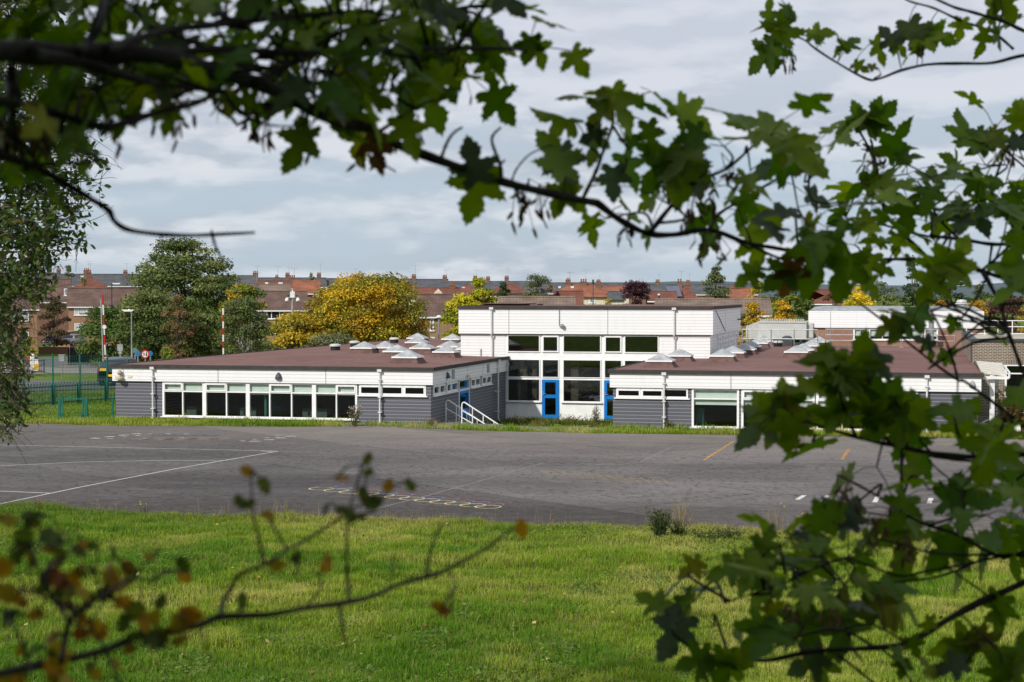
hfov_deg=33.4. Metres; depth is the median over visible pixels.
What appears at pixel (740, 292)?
house
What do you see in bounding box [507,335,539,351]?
window
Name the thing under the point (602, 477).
ladder marking
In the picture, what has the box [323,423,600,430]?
path
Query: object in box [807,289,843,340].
house
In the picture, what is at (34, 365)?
railing
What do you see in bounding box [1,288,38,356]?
house
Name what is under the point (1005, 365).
window
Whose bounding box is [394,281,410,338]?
house
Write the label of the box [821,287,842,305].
tree
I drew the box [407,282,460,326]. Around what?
house
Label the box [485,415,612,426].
courtyard weeds
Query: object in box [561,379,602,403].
window
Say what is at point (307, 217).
sky
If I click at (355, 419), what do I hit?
weed
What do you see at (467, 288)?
house
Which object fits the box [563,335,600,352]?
window
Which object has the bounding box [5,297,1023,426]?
ground
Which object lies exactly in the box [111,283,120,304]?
street lamp
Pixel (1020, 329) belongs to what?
shrub
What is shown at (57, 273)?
house
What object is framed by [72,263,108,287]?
house
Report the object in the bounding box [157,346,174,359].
shrub
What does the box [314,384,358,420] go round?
window
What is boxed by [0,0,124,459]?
alder tree
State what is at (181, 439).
sundial marking
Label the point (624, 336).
window
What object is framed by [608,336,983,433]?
classroom block
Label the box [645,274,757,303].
house
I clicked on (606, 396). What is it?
door
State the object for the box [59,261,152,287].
house
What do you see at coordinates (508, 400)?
window
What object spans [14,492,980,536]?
dry grass
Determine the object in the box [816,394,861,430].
window
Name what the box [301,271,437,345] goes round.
tree
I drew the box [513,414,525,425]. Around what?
weed
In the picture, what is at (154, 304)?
tree
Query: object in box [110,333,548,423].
classroom block
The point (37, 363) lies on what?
island bollard
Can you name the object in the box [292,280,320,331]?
house
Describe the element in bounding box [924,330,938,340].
window
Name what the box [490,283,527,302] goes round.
house
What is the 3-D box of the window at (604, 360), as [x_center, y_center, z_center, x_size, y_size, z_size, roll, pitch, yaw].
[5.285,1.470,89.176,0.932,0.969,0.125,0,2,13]
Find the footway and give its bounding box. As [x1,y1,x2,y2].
[3,366,97,373]
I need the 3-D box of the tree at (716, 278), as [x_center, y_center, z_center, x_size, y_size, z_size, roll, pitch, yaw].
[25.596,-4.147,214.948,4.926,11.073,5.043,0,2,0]
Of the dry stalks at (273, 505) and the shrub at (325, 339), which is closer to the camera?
the dry stalks at (273, 505)
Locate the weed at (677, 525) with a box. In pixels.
[667,518,691,535]
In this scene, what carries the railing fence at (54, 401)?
on the ground at (88, 378)
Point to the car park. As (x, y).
(32, 382)
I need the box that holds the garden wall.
[38,347,74,353]
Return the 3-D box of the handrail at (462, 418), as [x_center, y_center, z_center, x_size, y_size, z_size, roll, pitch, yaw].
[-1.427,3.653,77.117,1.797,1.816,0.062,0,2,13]
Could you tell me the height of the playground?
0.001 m
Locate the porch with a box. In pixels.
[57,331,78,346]
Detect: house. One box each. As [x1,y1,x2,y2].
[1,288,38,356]
[2,262,61,284]
[34,279,70,344]
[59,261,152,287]
[67,288,139,346]
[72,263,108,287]
[225,271,257,294]
[231,291,308,346]
[236,272,257,289]
[257,275,295,288]
[257,284,291,290]
[258,266,326,315]
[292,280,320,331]
[317,264,394,323]
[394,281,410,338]
[399,265,448,286]
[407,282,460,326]
[416,293,470,338]
[449,276,538,298]
[460,283,480,302]
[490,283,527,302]
[498,296,575,304]
[540,278,644,303]
[553,290,583,304]
[558,279,606,304]
[596,281,628,303]
[607,291,625,303]
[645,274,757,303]
[647,291,676,304]
[654,298,772,343]
[665,271,698,297]
[727,285,753,297]
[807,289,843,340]
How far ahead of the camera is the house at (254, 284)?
236.31 m
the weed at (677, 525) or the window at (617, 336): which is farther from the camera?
the window at (617, 336)
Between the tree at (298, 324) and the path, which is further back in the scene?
the tree at (298, 324)
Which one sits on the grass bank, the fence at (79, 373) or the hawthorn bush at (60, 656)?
the hawthorn bush at (60, 656)
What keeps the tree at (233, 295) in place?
on the ground at (88, 378)
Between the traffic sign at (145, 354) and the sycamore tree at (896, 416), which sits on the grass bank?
the sycamore tree at (896, 416)
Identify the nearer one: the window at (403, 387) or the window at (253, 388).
the window at (403, 387)
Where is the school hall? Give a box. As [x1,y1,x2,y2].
[457,303,742,420]
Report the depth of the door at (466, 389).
82.50 m
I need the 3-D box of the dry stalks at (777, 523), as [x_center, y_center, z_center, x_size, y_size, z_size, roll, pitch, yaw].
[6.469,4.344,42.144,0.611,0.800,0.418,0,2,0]
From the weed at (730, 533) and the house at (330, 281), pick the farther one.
the house at (330, 281)
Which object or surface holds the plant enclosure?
on the classroom block at (681, 386)
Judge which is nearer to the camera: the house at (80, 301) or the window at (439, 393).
the window at (439, 393)
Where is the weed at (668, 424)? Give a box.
[661,419,675,428]
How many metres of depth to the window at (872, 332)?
109.88 m
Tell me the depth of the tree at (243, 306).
127.51 m
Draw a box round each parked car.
[42,334,62,345]
[60,334,85,345]
[97,357,136,384]
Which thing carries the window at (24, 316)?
in the house at (34, 313)
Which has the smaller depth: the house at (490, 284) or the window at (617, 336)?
the window at (617, 336)
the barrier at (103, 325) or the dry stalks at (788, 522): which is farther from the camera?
the barrier at (103, 325)
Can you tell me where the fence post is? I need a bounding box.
[112,397,113,418]
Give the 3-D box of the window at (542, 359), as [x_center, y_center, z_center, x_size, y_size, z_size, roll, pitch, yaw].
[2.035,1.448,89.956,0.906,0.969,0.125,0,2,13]
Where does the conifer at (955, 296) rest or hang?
on the ground at (88, 378)
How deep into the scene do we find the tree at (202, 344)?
139.44 m
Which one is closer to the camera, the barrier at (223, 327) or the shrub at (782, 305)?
the barrier at (223, 327)
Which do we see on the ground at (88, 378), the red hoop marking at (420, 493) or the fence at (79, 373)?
the fence at (79, 373)
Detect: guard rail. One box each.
[738,329,817,346]
[825,329,954,347]
[962,320,1023,334]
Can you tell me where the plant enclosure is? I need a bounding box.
[746,319,814,345]
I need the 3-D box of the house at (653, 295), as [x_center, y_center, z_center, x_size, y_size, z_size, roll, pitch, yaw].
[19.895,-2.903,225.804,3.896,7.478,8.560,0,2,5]
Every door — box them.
[458,378,469,420]
[542,379,558,418]
[604,380,612,419]
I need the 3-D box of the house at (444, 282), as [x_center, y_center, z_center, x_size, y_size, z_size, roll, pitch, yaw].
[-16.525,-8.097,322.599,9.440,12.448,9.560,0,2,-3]
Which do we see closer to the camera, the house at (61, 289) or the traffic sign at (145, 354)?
the traffic sign at (145, 354)
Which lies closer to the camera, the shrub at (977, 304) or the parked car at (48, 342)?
the shrub at (977, 304)
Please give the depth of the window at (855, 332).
110.13 m
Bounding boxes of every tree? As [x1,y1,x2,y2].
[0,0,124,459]
[0,0,935,305]
[37,296,71,346]
[64,265,74,287]
[73,303,162,366]
[110,285,187,361]
[126,237,240,356]
[158,294,199,358]
[182,313,230,356]
[214,281,271,353]
[215,295,274,352]
[228,284,242,323]
[263,310,344,349]
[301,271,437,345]
[437,292,477,337]
[453,276,497,326]
[495,281,510,296]
[523,273,551,295]
[619,280,650,303]
[634,0,1023,681]
[700,264,731,297]
[744,280,765,297]
[761,266,816,342]
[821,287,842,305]
[841,285,876,305]
[861,280,903,305]
[958,283,993,328]
[982,294,1023,332]
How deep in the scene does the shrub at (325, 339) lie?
135.32 m
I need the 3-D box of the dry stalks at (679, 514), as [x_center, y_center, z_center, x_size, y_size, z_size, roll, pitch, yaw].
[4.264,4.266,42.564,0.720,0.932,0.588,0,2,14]
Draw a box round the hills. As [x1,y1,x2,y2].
[171,281,1023,296]
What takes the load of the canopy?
on the ground at (88, 378)
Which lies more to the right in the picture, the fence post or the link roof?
the link roof
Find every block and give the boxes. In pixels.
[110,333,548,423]
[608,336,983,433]
[808,299,983,346]
[961,329,1023,422]
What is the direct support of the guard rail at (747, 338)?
on the classroom block at (681, 386)
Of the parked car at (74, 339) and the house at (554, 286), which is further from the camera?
the house at (554, 286)
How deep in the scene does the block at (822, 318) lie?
109.93 m
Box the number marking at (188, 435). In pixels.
[150,434,223,435]
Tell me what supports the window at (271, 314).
in the house at (278, 304)
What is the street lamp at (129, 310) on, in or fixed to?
on the footway
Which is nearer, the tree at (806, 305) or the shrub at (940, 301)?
the shrub at (940, 301)
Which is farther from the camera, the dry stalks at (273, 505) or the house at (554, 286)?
the house at (554, 286)
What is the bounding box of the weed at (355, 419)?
[347,403,363,426]
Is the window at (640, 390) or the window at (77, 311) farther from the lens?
the window at (77, 311)
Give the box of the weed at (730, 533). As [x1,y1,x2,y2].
[716,525,747,539]
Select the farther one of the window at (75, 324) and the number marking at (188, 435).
the window at (75, 324)
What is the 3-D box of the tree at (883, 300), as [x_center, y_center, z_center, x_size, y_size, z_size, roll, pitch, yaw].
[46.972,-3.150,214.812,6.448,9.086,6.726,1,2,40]
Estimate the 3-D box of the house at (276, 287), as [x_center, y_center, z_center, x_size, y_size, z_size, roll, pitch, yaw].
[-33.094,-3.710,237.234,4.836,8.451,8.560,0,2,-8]
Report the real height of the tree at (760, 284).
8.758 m
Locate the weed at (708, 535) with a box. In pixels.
[686,526,729,540]
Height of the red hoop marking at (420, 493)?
0.001 m
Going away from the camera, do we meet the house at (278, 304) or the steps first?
the steps
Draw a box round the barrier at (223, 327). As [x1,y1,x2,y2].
[222,308,223,353]
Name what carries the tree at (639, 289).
on the ground at (88, 378)
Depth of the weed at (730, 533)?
40.15 m
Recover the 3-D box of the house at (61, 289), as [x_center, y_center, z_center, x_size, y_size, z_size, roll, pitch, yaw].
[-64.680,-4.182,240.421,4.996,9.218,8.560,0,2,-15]
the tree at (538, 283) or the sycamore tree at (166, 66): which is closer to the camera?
the sycamore tree at (166, 66)
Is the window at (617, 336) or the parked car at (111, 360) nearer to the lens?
the window at (617, 336)
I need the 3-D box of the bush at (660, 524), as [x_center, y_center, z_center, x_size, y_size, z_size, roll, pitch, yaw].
[3.463,4.261,39.982,0.708,0.869,0.644,0,2,0]
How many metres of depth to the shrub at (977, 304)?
149.73 m
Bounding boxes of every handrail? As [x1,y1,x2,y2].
[445,400,478,423]
[461,402,497,423]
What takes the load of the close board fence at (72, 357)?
on the ground at (88, 378)
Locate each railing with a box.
[2,359,44,372]
[61,361,99,377]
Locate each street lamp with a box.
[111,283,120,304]
[123,309,133,347]
[436,315,441,337]
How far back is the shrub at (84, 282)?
249.71 m
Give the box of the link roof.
[878,346,920,346]
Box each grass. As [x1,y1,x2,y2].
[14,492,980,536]
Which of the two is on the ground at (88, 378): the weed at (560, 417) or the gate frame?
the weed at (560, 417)
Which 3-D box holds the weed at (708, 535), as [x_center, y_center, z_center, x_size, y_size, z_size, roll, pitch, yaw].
[4.609,4.527,39.928,1.106,0.374,0.960,0,2,0]
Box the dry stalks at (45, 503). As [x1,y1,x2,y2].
[29,498,62,509]
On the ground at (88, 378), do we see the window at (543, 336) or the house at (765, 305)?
the house at (765, 305)
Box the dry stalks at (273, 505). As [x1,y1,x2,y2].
[249,498,287,514]
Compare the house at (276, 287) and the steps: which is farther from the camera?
the house at (276, 287)
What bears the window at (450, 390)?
in the classroom block at (416, 377)
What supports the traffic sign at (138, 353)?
on the ground at (88, 378)
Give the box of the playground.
[0,423,1023,539]
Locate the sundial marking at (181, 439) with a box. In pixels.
[131,438,229,439]
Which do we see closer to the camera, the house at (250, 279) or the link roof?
the link roof
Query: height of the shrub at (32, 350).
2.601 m
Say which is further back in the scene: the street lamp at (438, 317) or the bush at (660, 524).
the street lamp at (438, 317)
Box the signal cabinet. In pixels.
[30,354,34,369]
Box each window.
[13,311,28,321]
[74,308,86,315]
[74,323,83,330]
[161,382,204,417]
[202,382,247,418]
[246,383,314,419]
[267,312,279,319]
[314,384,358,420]
[357,384,427,396]
[432,383,446,396]
[446,380,459,393]
[470,376,481,388]
[481,374,492,386]
[506,378,540,402]
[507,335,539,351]
[507,359,539,377]
[542,335,558,351]
[542,359,558,377]
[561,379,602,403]
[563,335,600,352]
[563,359,600,377]
[604,335,621,352]
[604,360,621,377]
[614,388,689,399]
[624,336,658,352]
[689,389,738,428]
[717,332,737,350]
[741,389,814,428]
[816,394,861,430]
[853,330,862,339]
[869,330,888,339]
[902,330,922,340]
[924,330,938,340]
[1005,365,1023,412]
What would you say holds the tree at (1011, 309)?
on the ground at (88, 378)
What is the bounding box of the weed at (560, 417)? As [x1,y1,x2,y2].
[556,413,589,422]
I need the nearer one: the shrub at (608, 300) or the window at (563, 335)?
the window at (563, 335)
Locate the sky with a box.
[0,0,1023,290]
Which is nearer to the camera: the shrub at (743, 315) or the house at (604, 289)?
the shrub at (743, 315)
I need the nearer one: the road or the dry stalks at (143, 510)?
the dry stalks at (143, 510)
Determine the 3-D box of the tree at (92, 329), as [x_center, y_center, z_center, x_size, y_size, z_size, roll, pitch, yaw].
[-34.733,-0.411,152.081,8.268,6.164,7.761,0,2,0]
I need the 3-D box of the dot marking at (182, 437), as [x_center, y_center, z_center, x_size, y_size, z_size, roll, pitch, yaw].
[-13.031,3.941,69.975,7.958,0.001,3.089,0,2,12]
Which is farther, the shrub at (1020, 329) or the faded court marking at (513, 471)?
the shrub at (1020, 329)
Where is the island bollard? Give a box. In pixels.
[36,359,39,370]
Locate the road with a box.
[8,357,98,367]
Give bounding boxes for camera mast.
[285,290,299,312]
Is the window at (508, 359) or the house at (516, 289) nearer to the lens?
the window at (508, 359)
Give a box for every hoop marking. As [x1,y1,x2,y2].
[309,487,501,507]
[316,485,504,505]
[323,483,511,503]
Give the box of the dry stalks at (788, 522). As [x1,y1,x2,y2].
[782,513,802,531]
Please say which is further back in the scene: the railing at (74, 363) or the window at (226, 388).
the railing at (74, 363)
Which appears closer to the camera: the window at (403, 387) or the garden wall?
the window at (403, 387)
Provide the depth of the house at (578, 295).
188.14 m
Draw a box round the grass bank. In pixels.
[0,510,1023,681]
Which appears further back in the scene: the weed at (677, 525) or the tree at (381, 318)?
the tree at (381, 318)
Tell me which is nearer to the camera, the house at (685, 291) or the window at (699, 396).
the window at (699, 396)
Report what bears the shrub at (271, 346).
on the ground at (88, 378)
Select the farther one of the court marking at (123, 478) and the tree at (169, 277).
the tree at (169, 277)
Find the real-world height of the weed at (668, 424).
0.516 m
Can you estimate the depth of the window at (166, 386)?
79.55 m
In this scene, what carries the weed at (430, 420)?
on the verge
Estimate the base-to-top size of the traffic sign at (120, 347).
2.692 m
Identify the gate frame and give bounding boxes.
[58,397,87,417]
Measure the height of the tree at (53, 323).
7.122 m
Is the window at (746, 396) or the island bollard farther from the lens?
the island bollard
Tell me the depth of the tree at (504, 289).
249.61 m
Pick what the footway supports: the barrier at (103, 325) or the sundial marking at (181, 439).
the barrier at (103, 325)
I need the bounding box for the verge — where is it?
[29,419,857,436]
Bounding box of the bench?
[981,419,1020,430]
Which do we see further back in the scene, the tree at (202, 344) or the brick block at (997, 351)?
the tree at (202, 344)
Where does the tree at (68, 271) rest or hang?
on the ground at (88, 378)
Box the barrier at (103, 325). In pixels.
[100,295,105,361]
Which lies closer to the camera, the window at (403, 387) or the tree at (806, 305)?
the window at (403, 387)
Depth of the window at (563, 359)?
89.52 m
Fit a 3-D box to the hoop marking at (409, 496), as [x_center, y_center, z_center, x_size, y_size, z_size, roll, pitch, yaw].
[-3.214,4.518,49.347,7.487,0.001,0.764,1,2,41]
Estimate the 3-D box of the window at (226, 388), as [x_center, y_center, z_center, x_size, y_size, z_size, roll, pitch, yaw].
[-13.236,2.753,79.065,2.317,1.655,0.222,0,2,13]
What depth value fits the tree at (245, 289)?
151.33 m
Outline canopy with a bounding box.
[976,361,1010,419]
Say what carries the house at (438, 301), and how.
on the ground at (88, 378)
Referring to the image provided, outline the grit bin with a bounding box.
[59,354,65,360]
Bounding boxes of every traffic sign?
[117,343,122,356]
[136,350,140,361]
[141,350,148,360]
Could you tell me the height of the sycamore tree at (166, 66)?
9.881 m
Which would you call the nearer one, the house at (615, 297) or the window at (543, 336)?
the window at (543, 336)
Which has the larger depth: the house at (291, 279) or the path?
the house at (291, 279)
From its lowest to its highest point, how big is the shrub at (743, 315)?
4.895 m
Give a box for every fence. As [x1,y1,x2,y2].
[2,379,114,406]
[7,354,108,395]
[68,345,157,364]
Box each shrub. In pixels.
[26,336,37,359]
[80,277,90,287]
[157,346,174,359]
[258,340,278,350]
[300,330,356,347]
[545,283,552,294]
[603,298,611,303]
[738,301,765,345]
[739,313,745,342]
[764,300,796,340]
[933,299,946,305]
[967,300,988,331]
[987,385,1023,430]
[1014,307,1023,332]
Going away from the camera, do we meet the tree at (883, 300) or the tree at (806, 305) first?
the tree at (806, 305)
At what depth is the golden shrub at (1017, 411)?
73.57 m
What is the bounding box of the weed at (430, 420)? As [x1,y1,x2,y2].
[425,417,435,425]
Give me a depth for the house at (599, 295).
246.32 m
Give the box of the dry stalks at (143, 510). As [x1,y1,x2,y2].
[138,501,147,512]
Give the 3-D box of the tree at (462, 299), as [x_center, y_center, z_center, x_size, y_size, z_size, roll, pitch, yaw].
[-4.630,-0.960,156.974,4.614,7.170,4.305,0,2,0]
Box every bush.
[0,453,528,681]
[645,506,673,538]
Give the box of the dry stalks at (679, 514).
[669,495,697,526]
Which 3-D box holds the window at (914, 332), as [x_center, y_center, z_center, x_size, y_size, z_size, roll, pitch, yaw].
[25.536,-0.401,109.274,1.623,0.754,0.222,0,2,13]
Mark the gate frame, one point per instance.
(84, 406)
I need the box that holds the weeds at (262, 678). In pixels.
[0,505,1008,681]
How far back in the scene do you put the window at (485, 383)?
86.33 m
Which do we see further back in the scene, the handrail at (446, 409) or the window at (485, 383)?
the window at (485, 383)
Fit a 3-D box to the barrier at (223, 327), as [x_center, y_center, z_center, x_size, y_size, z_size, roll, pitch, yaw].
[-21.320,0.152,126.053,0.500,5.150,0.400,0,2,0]
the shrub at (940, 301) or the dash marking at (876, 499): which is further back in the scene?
the shrub at (940, 301)
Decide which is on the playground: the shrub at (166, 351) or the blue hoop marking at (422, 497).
the blue hoop marking at (422, 497)
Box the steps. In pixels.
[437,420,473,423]
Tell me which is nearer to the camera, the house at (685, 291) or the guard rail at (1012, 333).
the guard rail at (1012, 333)
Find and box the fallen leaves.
[6,512,1006,681]
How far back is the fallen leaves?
30.34 m
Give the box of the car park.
[10,380,115,390]
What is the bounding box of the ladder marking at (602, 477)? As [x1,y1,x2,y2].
[541,470,671,483]
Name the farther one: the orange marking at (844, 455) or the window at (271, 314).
the window at (271, 314)
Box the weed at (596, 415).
[591,405,601,422]
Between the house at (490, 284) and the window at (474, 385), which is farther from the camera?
the house at (490, 284)
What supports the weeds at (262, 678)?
on the grass bank
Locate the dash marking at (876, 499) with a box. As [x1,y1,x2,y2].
[796,495,933,502]
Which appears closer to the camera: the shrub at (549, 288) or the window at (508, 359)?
the window at (508, 359)
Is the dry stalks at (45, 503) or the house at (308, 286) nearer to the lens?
the dry stalks at (45, 503)
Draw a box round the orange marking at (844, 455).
[703,441,849,459]
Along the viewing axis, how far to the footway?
142.30 m
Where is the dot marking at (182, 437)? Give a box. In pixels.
[89,433,294,441]
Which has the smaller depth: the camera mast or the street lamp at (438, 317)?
the camera mast
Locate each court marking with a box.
[2,445,276,503]
[266,434,835,510]
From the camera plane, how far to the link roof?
109.05 m
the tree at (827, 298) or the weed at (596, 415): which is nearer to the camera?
the weed at (596, 415)
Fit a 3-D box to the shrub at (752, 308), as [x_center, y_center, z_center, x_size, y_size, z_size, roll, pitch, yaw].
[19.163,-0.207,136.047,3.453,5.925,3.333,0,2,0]
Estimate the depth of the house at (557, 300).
153.79 m
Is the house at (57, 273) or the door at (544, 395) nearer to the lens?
the door at (544, 395)
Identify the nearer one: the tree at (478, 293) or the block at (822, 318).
the block at (822, 318)
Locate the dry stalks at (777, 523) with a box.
[762,503,784,529]
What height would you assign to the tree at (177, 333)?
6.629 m
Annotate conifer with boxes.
[897,255,920,305]
[931,247,971,305]
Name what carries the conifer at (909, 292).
on the ground at (88, 378)
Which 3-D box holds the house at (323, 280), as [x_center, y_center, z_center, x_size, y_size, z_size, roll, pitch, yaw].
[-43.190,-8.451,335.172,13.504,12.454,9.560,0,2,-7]
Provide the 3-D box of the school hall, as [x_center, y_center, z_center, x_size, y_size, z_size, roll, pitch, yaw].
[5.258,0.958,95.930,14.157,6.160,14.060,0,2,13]
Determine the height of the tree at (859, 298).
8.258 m
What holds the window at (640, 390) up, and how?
in the classroom block at (681, 386)
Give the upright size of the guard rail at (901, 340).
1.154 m
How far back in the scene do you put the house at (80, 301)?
226.91 m

